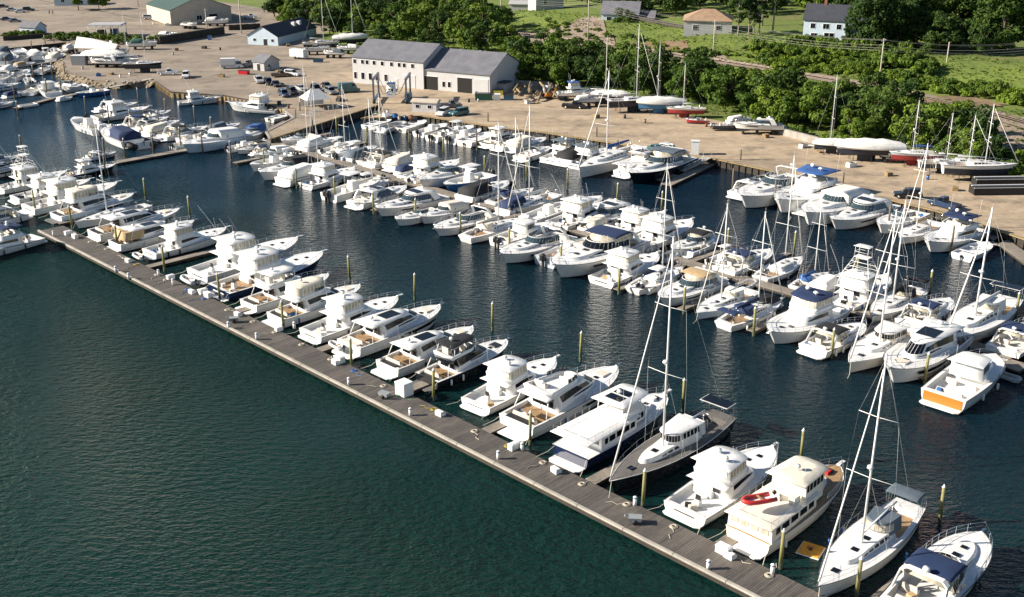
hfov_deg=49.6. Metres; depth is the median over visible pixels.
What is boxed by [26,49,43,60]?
cuddy cabin boat
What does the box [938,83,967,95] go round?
shrub
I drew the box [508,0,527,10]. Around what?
garage
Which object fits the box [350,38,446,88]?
boatyard building
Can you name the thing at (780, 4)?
broadleaf tree
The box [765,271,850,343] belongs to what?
sportfishing boat
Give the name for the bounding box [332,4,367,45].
stored sailboat
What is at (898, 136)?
broadleaf tree
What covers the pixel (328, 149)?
console boat
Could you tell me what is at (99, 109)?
motor cruiser
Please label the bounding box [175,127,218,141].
cuddy cabin boat
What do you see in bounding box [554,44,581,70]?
broadleaf tree
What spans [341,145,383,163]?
cuddy cabin boat
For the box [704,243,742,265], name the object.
console boat
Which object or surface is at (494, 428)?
finger pier
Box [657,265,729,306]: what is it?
motor cruiser
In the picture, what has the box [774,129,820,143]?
garden wall
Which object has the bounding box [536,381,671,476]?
trawler yacht
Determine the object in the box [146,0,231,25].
green roof warehouse
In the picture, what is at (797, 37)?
shrub
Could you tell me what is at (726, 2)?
broadleaf tree
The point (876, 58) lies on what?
shrub
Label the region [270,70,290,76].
pickup truck
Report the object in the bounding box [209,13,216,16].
door
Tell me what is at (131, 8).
yard ground
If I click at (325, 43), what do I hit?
stored sailboat
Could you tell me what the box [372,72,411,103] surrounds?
lift
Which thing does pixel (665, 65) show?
broadleaf tree
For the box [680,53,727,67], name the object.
gravel path
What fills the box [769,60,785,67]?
shrub
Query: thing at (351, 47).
cuddy cabin boat
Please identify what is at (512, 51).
broadleaf tree
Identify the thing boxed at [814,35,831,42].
shrub
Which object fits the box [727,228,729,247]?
dock pile
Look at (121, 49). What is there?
cuddy cabin boat
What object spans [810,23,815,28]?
window
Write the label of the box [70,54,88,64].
box shed
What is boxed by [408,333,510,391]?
motor yacht
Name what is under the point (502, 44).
broadleaf tree
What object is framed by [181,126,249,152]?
cuddy cabin boat
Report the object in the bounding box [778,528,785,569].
dock pile
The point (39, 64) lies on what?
floating dock
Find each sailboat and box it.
[69,125,152,229]
[80,49,124,65]
[115,15,138,57]
[122,16,162,72]
[290,66,317,147]
[302,0,339,48]
[307,79,338,186]
[321,82,359,156]
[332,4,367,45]
[345,98,391,191]
[355,92,396,164]
[458,119,522,243]
[484,118,535,205]
[507,105,561,212]
[577,71,647,179]
[582,37,612,103]
[591,89,629,103]
[606,21,658,112]
[609,236,736,495]
[625,162,684,295]
[636,44,686,113]
[666,62,705,118]
[696,203,758,319]
[714,212,783,331]
[752,155,802,282]
[787,195,829,289]
[813,73,851,154]
[817,348,926,596]
[834,138,906,163]
[847,205,918,378]
[869,196,932,328]
[889,100,945,165]
[898,140,941,246]
[917,111,965,174]
[933,115,994,176]
[940,103,1018,181]
[942,207,1023,340]
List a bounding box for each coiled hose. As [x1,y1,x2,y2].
[609,501,630,506]
[669,524,677,538]
[764,564,776,577]
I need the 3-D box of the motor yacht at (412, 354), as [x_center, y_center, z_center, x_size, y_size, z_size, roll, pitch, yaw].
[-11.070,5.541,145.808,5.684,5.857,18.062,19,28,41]
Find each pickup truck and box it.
[157,68,178,75]
[242,13,256,18]
[242,60,252,66]
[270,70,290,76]
[440,99,461,106]
[562,100,584,108]
[927,195,961,209]
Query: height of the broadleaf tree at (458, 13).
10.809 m
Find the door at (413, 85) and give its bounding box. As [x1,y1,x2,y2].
[402,74,415,88]
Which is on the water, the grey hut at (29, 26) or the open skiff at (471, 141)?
the open skiff at (471, 141)
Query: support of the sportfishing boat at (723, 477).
on the water
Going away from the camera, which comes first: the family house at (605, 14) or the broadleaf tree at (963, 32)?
the broadleaf tree at (963, 32)
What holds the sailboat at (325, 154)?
on the water
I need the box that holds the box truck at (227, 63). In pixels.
[220,58,243,68]
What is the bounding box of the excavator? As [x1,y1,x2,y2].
[544,88,557,99]
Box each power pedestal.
[496,450,499,459]
[520,442,523,450]
[633,496,636,505]
[706,559,710,569]
[770,563,775,573]
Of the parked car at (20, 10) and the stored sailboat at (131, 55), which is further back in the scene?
the parked car at (20, 10)
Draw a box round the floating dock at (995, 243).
[991,238,1001,248]
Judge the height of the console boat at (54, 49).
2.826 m
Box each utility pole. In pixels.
[238,0,241,33]
[587,0,588,38]
[712,20,717,59]
[880,38,885,71]
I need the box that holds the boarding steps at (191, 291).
[188,288,195,293]
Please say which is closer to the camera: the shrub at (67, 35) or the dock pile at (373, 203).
the dock pile at (373, 203)
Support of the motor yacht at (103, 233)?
on the water
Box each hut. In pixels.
[18,21,46,32]
[251,53,280,70]
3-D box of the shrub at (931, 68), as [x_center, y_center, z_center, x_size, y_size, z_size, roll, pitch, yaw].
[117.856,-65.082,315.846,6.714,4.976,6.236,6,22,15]
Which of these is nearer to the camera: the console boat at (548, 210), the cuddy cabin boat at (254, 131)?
the console boat at (548, 210)
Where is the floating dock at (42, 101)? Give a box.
[12,98,54,109]
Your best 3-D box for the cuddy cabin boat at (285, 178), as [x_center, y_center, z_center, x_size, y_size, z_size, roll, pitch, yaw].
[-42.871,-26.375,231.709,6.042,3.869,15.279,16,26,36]
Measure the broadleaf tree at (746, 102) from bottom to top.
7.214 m
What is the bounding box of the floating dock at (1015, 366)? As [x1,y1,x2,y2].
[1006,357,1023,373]
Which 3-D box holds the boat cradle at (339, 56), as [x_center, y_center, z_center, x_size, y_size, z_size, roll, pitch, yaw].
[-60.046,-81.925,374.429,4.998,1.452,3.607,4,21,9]
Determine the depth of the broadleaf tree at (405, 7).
416.47 m
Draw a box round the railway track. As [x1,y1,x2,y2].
[490,29,1023,127]
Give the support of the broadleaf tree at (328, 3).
on the terrain at (789, 20)
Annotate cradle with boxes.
[63,49,78,53]
[95,64,119,67]
[182,26,196,29]
[326,54,342,58]
[581,102,597,107]
[741,130,774,134]
[881,157,906,162]
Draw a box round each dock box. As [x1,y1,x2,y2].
[64,230,71,234]
[71,233,77,238]
[166,274,174,279]
[197,287,207,294]
[203,291,212,297]
[274,325,282,331]
[333,354,344,363]
[507,440,519,450]
[715,541,733,554]
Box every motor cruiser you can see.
[0,80,20,90]
[0,99,13,108]
[0,152,20,163]
[0,203,36,223]
[80,149,116,161]
[88,54,124,64]
[91,99,138,113]
[111,54,139,61]
[117,113,169,126]
[130,117,180,133]
[156,122,207,141]
[234,138,272,153]
[248,145,273,156]
[344,181,407,209]
[362,148,410,167]
[374,186,449,216]
[432,203,500,235]
[499,223,577,263]
[551,223,650,277]
[577,198,631,226]
[625,144,697,183]
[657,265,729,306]
[670,226,722,253]
[712,244,772,278]
[726,175,775,200]
[733,116,787,130]
[737,163,798,207]
[796,317,866,359]
[800,184,870,225]
[829,193,900,229]
[878,522,992,596]
[895,292,955,324]
[983,317,1023,360]
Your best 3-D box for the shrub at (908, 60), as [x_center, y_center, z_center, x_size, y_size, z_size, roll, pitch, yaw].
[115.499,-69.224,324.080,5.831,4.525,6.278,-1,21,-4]
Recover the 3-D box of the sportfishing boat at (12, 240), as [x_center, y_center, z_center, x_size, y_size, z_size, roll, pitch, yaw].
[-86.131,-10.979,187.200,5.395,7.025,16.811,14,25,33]
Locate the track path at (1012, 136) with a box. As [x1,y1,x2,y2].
[997,119,1023,149]
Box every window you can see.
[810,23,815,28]
[822,23,829,28]
[824,32,833,36]
[836,24,841,29]
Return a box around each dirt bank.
[626,40,688,54]
[922,94,1006,107]
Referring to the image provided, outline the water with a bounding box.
[0,49,1023,596]
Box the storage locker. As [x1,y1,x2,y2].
[395,378,413,397]
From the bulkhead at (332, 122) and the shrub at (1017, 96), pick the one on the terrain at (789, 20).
the shrub at (1017, 96)
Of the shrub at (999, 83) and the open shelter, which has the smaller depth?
the shrub at (999, 83)
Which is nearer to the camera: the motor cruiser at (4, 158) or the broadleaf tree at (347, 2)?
the motor cruiser at (4, 158)
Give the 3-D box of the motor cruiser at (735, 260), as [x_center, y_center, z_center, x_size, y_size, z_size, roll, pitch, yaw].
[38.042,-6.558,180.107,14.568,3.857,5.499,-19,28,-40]
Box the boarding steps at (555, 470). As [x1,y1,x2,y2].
[550,465,561,474]
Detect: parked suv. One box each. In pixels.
[22,6,34,10]
[142,14,151,18]
[181,70,189,77]
[254,75,263,83]
[264,76,271,84]
[277,88,290,97]
[284,69,301,76]
[286,85,298,94]
[310,83,322,90]
[324,85,337,94]
[435,106,449,115]
[449,106,469,116]
[660,142,674,146]
[892,187,922,199]
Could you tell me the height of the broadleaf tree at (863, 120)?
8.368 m
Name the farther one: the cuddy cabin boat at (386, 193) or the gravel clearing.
the gravel clearing
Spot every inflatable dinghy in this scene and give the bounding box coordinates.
[17,102,38,107]
[79,84,89,90]
[114,136,156,150]
[132,252,147,260]
[180,274,200,284]
[328,340,347,351]
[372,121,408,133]
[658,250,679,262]
[734,278,758,288]
[741,490,777,505]
[1000,372,1021,382]
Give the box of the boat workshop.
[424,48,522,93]
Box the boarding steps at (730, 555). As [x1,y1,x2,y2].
[723,550,736,560]
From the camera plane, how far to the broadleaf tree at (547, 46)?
343.41 m
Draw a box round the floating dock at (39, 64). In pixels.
[17,61,56,68]
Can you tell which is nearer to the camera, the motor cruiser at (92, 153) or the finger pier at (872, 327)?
the finger pier at (872, 327)
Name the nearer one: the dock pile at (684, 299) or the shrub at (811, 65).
the dock pile at (684, 299)
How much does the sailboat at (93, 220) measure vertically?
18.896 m
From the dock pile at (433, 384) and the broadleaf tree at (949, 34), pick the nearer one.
the dock pile at (433, 384)
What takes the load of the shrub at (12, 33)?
on the yard ground at (771, 152)
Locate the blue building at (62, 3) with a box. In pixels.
[54,0,90,5]
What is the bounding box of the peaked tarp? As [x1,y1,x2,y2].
[74,36,121,53]
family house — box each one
[528,0,563,10]
[600,0,642,19]
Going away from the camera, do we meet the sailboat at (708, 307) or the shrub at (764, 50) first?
the sailboat at (708, 307)
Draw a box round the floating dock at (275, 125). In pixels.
[265,121,284,134]
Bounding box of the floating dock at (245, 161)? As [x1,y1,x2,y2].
[233,158,262,164]
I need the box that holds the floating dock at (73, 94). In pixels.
[51,87,111,98]
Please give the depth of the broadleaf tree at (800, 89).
281.65 m
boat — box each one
[0,45,13,53]
[0,52,19,65]
[0,63,17,71]
[0,69,14,83]
[0,89,28,98]
[0,145,70,194]
[0,164,94,204]
[0,208,49,255]
[1,67,30,81]
[13,61,34,66]
[15,153,121,215]
[16,51,31,61]
[22,69,37,85]
[23,83,38,95]
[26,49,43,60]
[33,63,53,74]
[36,78,62,97]
[42,47,50,59]
[44,51,65,61]
[49,46,62,52]
[54,80,80,91]
[55,95,72,101]
[62,43,75,51]
[65,154,117,177]
[70,114,111,135]
[76,86,110,97]
[90,93,152,121]
[99,124,143,148]
[110,46,129,52]
[126,38,157,46]
[129,108,170,121]
[131,216,229,260]
[141,121,184,137]
[157,31,176,34]
[169,132,193,149]
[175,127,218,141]
[177,82,220,105]
[177,206,303,285]
[180,21,196,26]
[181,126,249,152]
[194,221,327,301]
[203,17,228,23]
[205,121,239,130]
[224,139,255,152]
[225,86,277,113]
[242,123,267,141]
[249,151,298,171]
[252,145,293,157]
[259,154,316,179]
[273,160,333,187]
[279,144,301,155]
[280,132,320,144]
[288,281,403,345]
[295,134,338,151]
[297,152,356,190]
[303,45,330,51]
[318,136,355,154]
[320,170,380,202]
[322,48,346,54]
[331,140,376,160]
[336,44,358,50]
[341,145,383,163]
[347,171,385,180]
[353,189,398,207]
[381,150,427,172]
[385,79,397,96]
[393,161,413,175]
[394,207,434,225]
[396,144,462,180]
[404,165,429,183]
[412,122,447,137]
[418,164,475,186]
[419,199,472,223]
[425,123,464,142]
[437,119,473,136]
[444,127,481,144]
[444,158,497,191]
[446,343,560,416]
[454,177,508,202]
[489,135,521,151]
[489,211,550,248]
[494,193,541,216]
[503,134,546,153]
[512,143,550,162]
[518,200,563,221]
[534,236,588,268]
[539,129,590,164]
[545,174,611,230]
[553,145,597,166]
[554,192,602,210]
[554,239,604,253]
[556,77,602,96]
[563,141,610,169]
[574,94,602,102]
[577,214,620,232]
[588,235,660,288]
[614,205,666,232]
[633,212,694,249]
[633,257,679,294]
[649,439,778,533]
[680,232,720,258]
[685,117,709,123]
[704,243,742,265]
[710,122,735,128]
[725,115,751,123]
[738,293,783,316]
[754,171,785,179]
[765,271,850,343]
[773,150,841,212]
[792,194,819,215]
[808,270,845,292]
[831,243,891,310]
[876,209,929,233]
[879,148,908,157]
[919,347,1005,413]
[923,194,991,252]
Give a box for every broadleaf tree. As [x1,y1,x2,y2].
[71,0,82,9]
[87,0,109,7]
[261,0,283,16]
[275,6,292,20]
[284,0,308,18]
[293,1,314,21]
[308,0,327,7]
[309,3,329,27]
[311,7,344,35]
[324,3,348,23]
[326,0,335,6]
[329,0,353,16]
[331,1,348,12]
[332,9,348,27]
[340,0,355,12]
[343,19,364,33]
[346,16,364,25]
[348,7,369,23]
[358,0,380,22]
[362,2,386,23]
[365,13,385,27]
[367,23,384,38]
[371,24,393,39]
[377,0,397,16]
[382,3,405,26]
[383,4,409,19]
[388,7,425,40]
[392,0,407,5]
[406,0,425,7]
[411,13,429,29]
[414,0,444,11]
[415,2,436,27]
[415,28,436,42]
[427,4,453,20]
[429,9,451,36]
[438,0,458,6]
[440,16,458,42]
[445,2,459,11]
[447,16,472,44]
[453,9,473,24]
[456,0,462,10]
[456,26,485,49]
[459,0,484,13]
[461,0,488,18]
[462,22,503,50]
[465,3,502,25]
[467,18,491,37]
[486,4,512,21]
[487,31,502,46]
[493,22,520,46]
[494,6,513,25]
[498,35,520,50]
[501,47,524,56]
[502,36,517,50]
[504,35,532,55]
[513,53,533,79]
[515,65,533,80]
[524,44,549,51]
[526,48,551,63]
[526,54,549,80]
[527,55,543,77]
[532,61,556,81]
[533,29,561,43]
[542,40,573,63]
[543,37,566,54]
[547,31,560,40]
[548,62,572,86]
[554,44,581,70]
[559,55,587,80]
[560,36,584,55]
[564,44,592,55]
[580,55,608,86]
[582,38,605,59]
[586,59,605,76]
[587,52,599,60]
[597,52,633,89]
[597,54,614,69]
[599,48,614,60]
[600,69,616,83]
[603,43,621,53]
[612,7,635,22]
[613,54,635,77]
[619,41,645,56]
[625,46,643,67]
[626,52,664,93]
[628,0,653,9]
[637,43,672,68]
[647,68,673,92]
[651,59,671,81]
[654,0,666,10]
[661,0,688,16]
[663,0,691,12]
[664,56,680,65]
[664,79,688,93]
[666,64,681,77]
[667,68,699,98]
[677,57,715,96]
[682,46,716,70]
[692,0,707,8]
[696,67,729,102]
[697,61,720,76]
[704,72,750,109]
[710,0,738,13]
[712,64,739,90]
[713,68,747,104]
[725,71,746,98]
[735,70,784,114]
[738,92,758,114]
[743,68,784,85]
[744,81,755,103]
[745,67,763,76]
[749,84,781,115]
[761,83,797,119]
[766,0,788,10]
[768,66,807,87]
[773,94,804,122]
[787,87,804,112]
[790,0,828,8]
[793,81,815,97]
[794,94,822,123]
[799,83,839,130]
[803,81,836,98]
[810,0,833,3]
[816,81,831,86]
[828,77,856,96]
[831,0,870,4]
[833,91,869,125]
[838,107,865,133]
[844,0,905,44]
[850,71,891,94]
[850,118,878,137]
[855,88,904,136]
[860,100,888,130]
[868,84,897,111]
[869,0,933,39]
[882,101,910,130]
[885,77,926,104]
[888,103,934,148]
[891,94,920,118]
[891,114,921,143]
[901,14,931,46]
[901,25,924,46]
[916,102,970,144]
[920,30,945,53]
[923,0,962,25]
[924,10,959,49]
[931,134,964,157]
[933,107,972,133]
[934,18,969,49]
[939,28,963,52]
[941,100,977,121]
[943,0,984,29]
[948,104,1003,151]
[952,127,994,159]
[959,130,988,148]
[963,16,991,43]
[964,29,984,52]
[972,0,1023,51]
[973,25,1001,54]
[979,133,1013,161]
[995,29,1015,53]
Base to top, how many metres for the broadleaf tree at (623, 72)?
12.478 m
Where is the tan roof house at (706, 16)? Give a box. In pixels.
[683,9,733,36]
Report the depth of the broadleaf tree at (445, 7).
420.63 m
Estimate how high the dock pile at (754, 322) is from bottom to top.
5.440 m
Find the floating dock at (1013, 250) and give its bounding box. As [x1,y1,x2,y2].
[988,234,1023,264]
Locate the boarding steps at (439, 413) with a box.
[435,409,445,416]
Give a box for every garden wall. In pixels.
[3,33,48,40]
[156,26,224,43]
[228,23,259,29]
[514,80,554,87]
[634,15,682,28]
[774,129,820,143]
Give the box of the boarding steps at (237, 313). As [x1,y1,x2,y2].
[234,311,242,316]
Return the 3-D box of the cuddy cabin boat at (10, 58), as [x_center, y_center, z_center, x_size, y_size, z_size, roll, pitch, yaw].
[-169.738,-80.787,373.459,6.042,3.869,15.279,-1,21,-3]
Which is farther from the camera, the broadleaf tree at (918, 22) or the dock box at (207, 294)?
the broadleaf tree at (918, 22)
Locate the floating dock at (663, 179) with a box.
[655,174,677,181]
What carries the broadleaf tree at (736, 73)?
on the terrain at (789, 20)
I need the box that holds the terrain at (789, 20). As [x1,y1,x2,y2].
[214,0,1023,157]
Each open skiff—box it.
[9,48,27,53]
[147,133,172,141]
[265,113,288,122]
[361,119,391,129]
[394,119,426,132]
[456,131,490,147]
[951,241,993,262]
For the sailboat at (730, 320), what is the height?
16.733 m
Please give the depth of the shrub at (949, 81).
302.33 m
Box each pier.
[37,226,825,596]
[56,216,84,225]
[145,248,216,268]
[236,285,327,312]
[280,132,332,142]
[314,142,365,152]
[316,344,334,352]
[387,180,396,184]
[413,381,429,393]
[462,214,517,231]
[482,420,506,434]
[528,190,552,195]
[586,456,626,485]
[613,263,685,292]
[677,281,747,311]
[689,248,725,261]
[715,534,737,545]
[741,252,791,274]
[746,321,766,333]
[828,321,880,355]
[870,540,936,596]
[918,347,972,380]
[976,317,1014,342]
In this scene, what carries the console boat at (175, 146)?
on the water
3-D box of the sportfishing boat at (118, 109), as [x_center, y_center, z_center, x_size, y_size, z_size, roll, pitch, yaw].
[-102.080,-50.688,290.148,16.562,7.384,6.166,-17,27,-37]
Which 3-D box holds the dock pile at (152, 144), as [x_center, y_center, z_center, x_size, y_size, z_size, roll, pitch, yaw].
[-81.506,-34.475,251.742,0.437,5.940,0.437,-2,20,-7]
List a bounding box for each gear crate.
[410,117,416,121]
[798,143,806,147]
[845,161,856,167]
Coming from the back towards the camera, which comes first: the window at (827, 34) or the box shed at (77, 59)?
the box shed at (77, 59)
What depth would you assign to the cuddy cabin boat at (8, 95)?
315.87 m
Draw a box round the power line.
[508,0,1023,55]
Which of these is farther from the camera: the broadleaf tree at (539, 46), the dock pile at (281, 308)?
the broadleaf tree at (539, 46)
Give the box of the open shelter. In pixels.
[87,22,126,34]
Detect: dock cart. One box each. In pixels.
[226,316,237,322]
[378,390,390,398]
[624,512,641,524]
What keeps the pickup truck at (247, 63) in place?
on the yard ground at (771, 152)
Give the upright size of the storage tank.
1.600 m
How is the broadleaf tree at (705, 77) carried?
on the terrain at (789, 20)
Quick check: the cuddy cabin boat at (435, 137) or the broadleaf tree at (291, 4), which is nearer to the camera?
the cuddy cabin boat at (435, 137)
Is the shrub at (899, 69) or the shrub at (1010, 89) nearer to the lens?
the shrub at (1010, 89)
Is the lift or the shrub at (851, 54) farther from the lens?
the shrub at (851, 54)
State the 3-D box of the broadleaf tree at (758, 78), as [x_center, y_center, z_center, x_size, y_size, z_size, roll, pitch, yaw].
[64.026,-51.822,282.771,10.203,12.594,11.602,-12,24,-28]
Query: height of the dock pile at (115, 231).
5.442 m
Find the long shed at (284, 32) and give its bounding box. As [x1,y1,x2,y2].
[246,17,316,45]
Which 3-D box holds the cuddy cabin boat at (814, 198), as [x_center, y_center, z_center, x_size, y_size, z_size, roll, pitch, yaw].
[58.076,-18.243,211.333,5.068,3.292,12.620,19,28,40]
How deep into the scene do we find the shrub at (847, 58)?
330.77 m
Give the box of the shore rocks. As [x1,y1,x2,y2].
[52,42,154,89]
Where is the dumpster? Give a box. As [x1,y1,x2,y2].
[475,92,492,99]
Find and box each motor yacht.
[0,159,30,177]
[39,185,136,223]
[79,203,182,242]
[96,214,197,252]
[228,265,332,314]
[255,276,364,327]
[323,298,444,359]
[361,320,477,381]
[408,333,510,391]
[478,125,523,148]
[484,358,620,444]
[882,304,974,382]
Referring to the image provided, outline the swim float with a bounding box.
[795,541,825,559]
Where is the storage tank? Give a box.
[493,93,500,99]
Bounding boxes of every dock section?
[968,183,1023,194]
[971,175,1023,183]
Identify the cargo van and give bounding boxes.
[337,82,359,92]
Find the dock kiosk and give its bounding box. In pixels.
[691,139,699,154]
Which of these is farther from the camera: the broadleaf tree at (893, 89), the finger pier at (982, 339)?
the broadleaf tree at (893, 89)
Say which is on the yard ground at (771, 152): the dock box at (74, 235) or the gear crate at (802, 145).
the gear crate at (802, 145)
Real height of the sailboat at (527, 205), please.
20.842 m
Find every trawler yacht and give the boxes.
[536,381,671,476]
[612,145,661,178]
[709,450,845,563]
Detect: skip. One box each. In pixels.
[238,70,249,74]
[313,58,322,62]
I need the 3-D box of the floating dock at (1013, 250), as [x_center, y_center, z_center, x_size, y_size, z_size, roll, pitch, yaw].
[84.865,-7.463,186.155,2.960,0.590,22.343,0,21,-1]
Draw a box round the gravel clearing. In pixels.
[522,16,614,50]
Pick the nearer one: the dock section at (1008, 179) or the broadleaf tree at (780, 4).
the dock section at (1008, 179)
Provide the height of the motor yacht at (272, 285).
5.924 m
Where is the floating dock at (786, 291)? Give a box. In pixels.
[255,138,1023,362]
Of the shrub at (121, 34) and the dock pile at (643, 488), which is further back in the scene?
the shrub at (121, 34)
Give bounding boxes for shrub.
[5,31,14,35]
[42,34,56,39]
[54,31,63,35]
[56,35,66,39]
[62,33,72,38]
[70,35,81,39]
[94,34,106,40]
[112,38,127,43]
[116,32,127,36]
[148,36,156,40]
[748,42,762,50]
[749,41,768,49]
[749,114,757,120]
[750,37,766,42]
[755,51,776,63]
[760,48,779,56]
[764,115,783,123]
[765,43,782,48]
[766,57,778,64]
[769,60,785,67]
[775,46,790,54]
[784,42,797,46]
[784,59,805,66]
[785,34,808,42]
[788,126,808,133]
[789,45,807,55]
[792,34,814,42]
[795,41,810,45]
[796,54,817,61]
[796,64,809,72]
[799,58,810,65]
[801,52,816,58]
[801,66,819,72]
[802,43,823,47]
[804,47,822,55]
[806,63,817,67]
[811,53,834,63]
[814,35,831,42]
[816,37,839,46]
[817,66,827,70]
[818,62,829,66]
[821,133,829,137]
[824,66,835,74]
[825,42,845,53]
[828,132,843,137]
[830,59,846,67]
[832,46,852,55]
[834,65,847,73]
[834,135,853,138]
[838,37,855,47]
[841,50,858,57]
[841,56,859,61]
[843,60,860,65]
[843,70,861,74]
[848,64,874,74]
[851,39,877,48]
[852,44,869,49]
[852,48,869,57]
[855,60,878,67]
[858,49,881,57]
[860,57,871,60]
[869,52,888,66]
[879,43,896,52]
[885,54,905,67]
[885,71,900,78]
[886,48,903,57]
[887,39,898,47]
[890,68,904,73]
[896,40,913,47]
[899,46,913,54]
[899,53,917,66]
[899,70,917,78]
[900,49,924,57]
[909,77,925,83]
[914,61,937,75]
[917,83,928,89]
[922,57,939,67]
[924,78,941,85]
[929,85,946,92]
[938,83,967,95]
[940,78,964,84]
[957,88,972,96]
[967,79,990,86]
[968,84,985,93]
[975,83,1003,97]
[985,79,1009,87]
[996,92,1008,99]
[996,160,1020,175]
[999,159,1023,172]
[1000,97,1016,102]
[1003,86,1017,91]
[1005,157,1023,165]
[1006,98,1023,105]
[1009,90,1023,106]
[1013,149,1023,158]
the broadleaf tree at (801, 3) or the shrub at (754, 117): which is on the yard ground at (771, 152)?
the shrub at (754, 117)
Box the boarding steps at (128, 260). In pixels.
[124,258,132,262]
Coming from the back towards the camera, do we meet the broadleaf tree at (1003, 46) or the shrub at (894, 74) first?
the broadleaf tree at (1003, 46)
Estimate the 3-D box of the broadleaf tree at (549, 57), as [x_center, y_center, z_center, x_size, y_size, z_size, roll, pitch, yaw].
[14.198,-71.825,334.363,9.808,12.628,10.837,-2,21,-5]
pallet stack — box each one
[762,133,769,137]
[884,171,892,176]
[952,185,958,190]
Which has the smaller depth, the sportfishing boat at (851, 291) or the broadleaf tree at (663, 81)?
the sportfishing boat at (851, 291)
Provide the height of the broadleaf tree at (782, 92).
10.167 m
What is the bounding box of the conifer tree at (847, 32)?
[840,21,850,40]
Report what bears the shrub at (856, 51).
on the terrain at (789, 20)
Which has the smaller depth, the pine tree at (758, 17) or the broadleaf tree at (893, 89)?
the broadleaf tree at (893, 89)
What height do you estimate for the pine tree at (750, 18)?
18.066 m
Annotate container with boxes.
[493,89,502,94]
[503,94,513,99]
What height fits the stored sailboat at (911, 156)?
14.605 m
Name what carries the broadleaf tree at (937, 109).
on the terrain at (789, 20)
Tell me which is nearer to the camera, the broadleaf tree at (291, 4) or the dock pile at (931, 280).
the dock pile at (931, 280)
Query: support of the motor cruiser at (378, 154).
on the water
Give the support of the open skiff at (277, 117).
on the water
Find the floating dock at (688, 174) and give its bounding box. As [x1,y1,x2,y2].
[660,163,715,186]
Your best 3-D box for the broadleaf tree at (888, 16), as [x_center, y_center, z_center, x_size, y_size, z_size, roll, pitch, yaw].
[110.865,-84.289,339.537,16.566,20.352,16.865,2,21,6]
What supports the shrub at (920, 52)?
on the terrain at (789, 20)
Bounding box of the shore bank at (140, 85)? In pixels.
[54,48,154,88]
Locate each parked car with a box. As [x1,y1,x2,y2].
[0,16,10,20]
[8,18,21,21]
[14,9,25,12]
[272,80,280,86]
[295,84,306,90]
[320,81,331,86]
[647,143,664,152]
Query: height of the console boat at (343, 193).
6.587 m
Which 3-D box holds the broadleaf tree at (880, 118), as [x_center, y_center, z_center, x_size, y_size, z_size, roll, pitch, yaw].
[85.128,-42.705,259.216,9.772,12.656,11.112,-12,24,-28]
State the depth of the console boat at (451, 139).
265.32 m
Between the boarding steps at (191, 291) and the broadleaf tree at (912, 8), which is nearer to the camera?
the boarding steps at (191, 291)
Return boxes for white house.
[803,0,852,41]
[852,18,871,35]
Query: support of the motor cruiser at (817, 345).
on the water
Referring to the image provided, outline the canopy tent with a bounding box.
[299,89,331,109]
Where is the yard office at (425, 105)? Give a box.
[410,98,441,112]
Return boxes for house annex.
[639,10,656,18]
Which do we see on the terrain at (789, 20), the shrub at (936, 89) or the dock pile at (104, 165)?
the shrub at (936, 89)
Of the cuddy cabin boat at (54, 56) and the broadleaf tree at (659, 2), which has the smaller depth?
the cuddy cabin boat at (54, 56)
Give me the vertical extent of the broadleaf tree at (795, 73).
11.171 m
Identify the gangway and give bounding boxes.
[102,75,152,88]
[677,151,711,171]
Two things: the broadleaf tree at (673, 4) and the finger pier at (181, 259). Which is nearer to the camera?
the finger pier at (181, 259)
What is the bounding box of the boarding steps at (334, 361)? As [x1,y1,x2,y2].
[331,358,340,365]
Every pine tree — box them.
[726,0,753,35]
[735,0,761,34]
[744,0,768,32]
[747,0,777,33]
[771,0,782,33]
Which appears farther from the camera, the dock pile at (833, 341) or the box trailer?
the box trailer
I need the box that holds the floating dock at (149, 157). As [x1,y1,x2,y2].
[110,148,187,164]
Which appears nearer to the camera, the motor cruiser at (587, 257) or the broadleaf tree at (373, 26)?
the motor cruiser at (587, 257)
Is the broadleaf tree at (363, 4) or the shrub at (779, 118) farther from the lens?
the broadleaf tree at (363, 4)
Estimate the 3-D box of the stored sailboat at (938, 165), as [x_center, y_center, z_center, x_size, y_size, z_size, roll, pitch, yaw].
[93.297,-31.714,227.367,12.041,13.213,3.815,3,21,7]
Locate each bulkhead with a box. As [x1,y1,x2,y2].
[9,42,66,50]
[155,81,283,113]
[265,109,294,142]
[270,103,422,142]
[422,115,1023,247]
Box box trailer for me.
[289,48,307,58]
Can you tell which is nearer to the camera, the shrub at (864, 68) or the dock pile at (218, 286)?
the dock pile at (218, 286)
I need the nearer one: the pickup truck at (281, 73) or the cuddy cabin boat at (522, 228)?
the cuddy cabin boat at (522, 228)
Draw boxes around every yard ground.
[0,0,1023,236]
[42,0,345,49]
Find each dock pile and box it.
[31,189,35,207]
[68,205,73,228]
[102,153,106,175]
[114,224,117,239]
[122,138,125,158]
[142,178,146,199]
[151,134,153,153]
[161,245,165,271]
[187,195,190,218]
[200,133,203,153]
[216,272,220,298]
[229,140,231,161]
[280,300,284,329]
[295,167,297,188]
[333,176,335,193]
[347,256,350,281]
[349,337,352,365]
[372,191,374,213]
[408,130,409,149]
[413,272,415,300]
[432,368,434,401]
[459,212,461,232]
[476,129,477,150]
[491,301,493,330]
[508,227,509,243]
[528,410,531,445]
[579,331,582,361]
[617,267,620,294]
[641,468,646,507]
[660,191,662,210]
[681,378,685,411]
[682,285,686,313]
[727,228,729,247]
[731,168,733,188]
[752,306,756,336]
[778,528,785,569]
[793,231,796,255]
[800,428,804,455]
[830,327,835,358]
[854,556,863,596]
[888,205,891,220]
[923,352,930,383]
[928,269,933,296]
[938,484,945,524]
[949,225,954,253]
[1015,292,1020,320]

